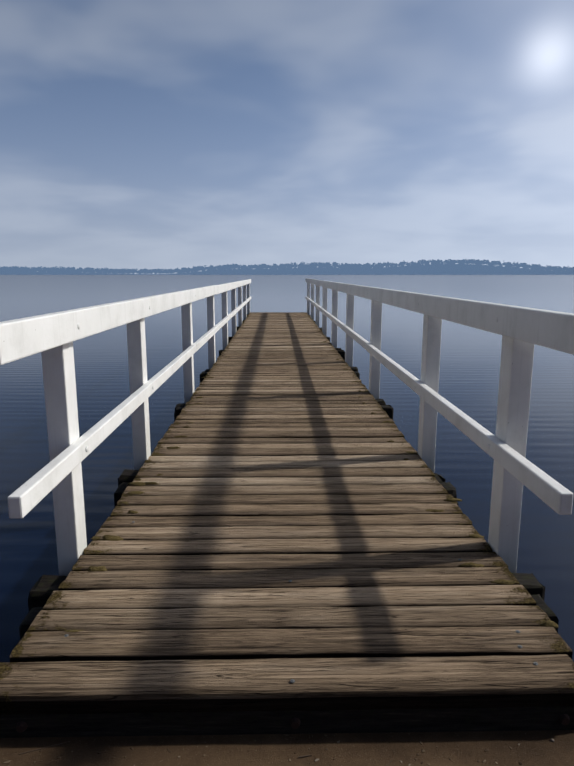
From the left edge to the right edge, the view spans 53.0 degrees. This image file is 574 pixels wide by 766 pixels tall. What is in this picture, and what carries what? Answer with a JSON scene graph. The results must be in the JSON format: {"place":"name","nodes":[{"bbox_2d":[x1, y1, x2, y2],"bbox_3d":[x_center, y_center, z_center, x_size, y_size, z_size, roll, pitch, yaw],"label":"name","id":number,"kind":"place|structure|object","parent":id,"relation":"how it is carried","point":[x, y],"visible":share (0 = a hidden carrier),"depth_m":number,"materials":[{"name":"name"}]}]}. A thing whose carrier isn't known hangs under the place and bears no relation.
{"place":"outdoors","nodes":[
{"label":"outdoors","id":0,"kind":"place"},
{"bbox_2d":[0,275,573,661],"bbox_3d":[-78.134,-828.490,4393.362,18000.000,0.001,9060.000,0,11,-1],"label":"water","id":1,"kind":"structure","parent":0,"point":[469,368],"depth_m":8.13,"materials":[{"name":"blue liquid"}]},
{"bbox_2d":[19,314,558,638],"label":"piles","id":2,"kind":"object","parent":1,"relation":"in","point":[44,587],"visible":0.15,"depth_m":2.41,"materials":[{"name":"brown wood"}]},
{"bbox_2d":[0,279,250,575],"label":"railing","id":3,"kind":"object","parent":2,"relation":"on","point":[51,337],"visible":0.88,"depth_m":2.46,"materials":[{"name":"white paint"}]},
{"bbox_2d":[305,278,573,572],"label":"railing","id":4,"kind":"object","parent":2,"relation":"on","point":[522,331],"visible":0.81,"depth_m":2.50,"materials":[{"name":"white paint"}]},
{"bbox_2d":[0,730,573,765],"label":"sandy ground","id":5,"kind":"structure","parent":0,"point":[504,748],"depth_m":1.65,"materials":[{"name":"brown sand"}]},
{"bbox_2d":[19,741,391,765],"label":"twigs","id":6,"kind":"object","parent":5,"relation":"on","point":[69,741],"visible":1,"depth_m":1.64,"materials":[{"name":"brown wood"}]},
{"bbox_2d":[0,706,573,737],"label":"beam","id":7,"kind":"structure","parent":5,"relation":"on","point":[313,722],"depth_m":1.70,"materials":[{"name":"brown wood"}]},
{"bbox_2d":[0,264,573,274],"bbox_3d":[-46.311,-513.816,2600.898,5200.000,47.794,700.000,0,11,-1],"label":"shore land","id":8,"kind":"structure","parent":0,"point":[412,272],"depth_m":2289.28,"materials":[{"name":"green plant"}]},
{"bbox_2d":[0,259,573,274],"bbox_3d":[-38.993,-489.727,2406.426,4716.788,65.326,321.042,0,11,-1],"label":"tree crowns","id":9,"kind":"object","parent":8,"relation":"on","point":[377,268],"visible":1,"depth_m":2320.70,"materials":[{"name":"green plant"}]},
{"bbox_2d":[0,0,573,273],"label":"sky","id":10,"kind":"structure","parent":0,"point":[139,134],"materials":[{"name":"blue"}]},
{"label":"stringers","id":11,"kind":"object","parent":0,"visible":0},
{"bbox_2d":[0,312,573,714],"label":"deck planks","id":12,"kind":"object","parent":11,"relation":"on","point":[282,466],"visible":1,"depth_m":2.27,"materials":[{"name":"brown wood"}]},
{"bbox_2d":[64,521,537,682],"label":"screws","id":13,"kind":"object","parent":12,"relation":"on","point":[293,680],"visible":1,"depth_m":1.93,"materials":[{"name":"silver metal"}]},
{"bbox_2d":[64,312,558,631],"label":"moss tufts","id":14,"kind":"object","parent":12,"relation":"on","point":[549,623],"visible":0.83,"depth_m":2.66,"materials":[{"name":"green plant"}]}
]}

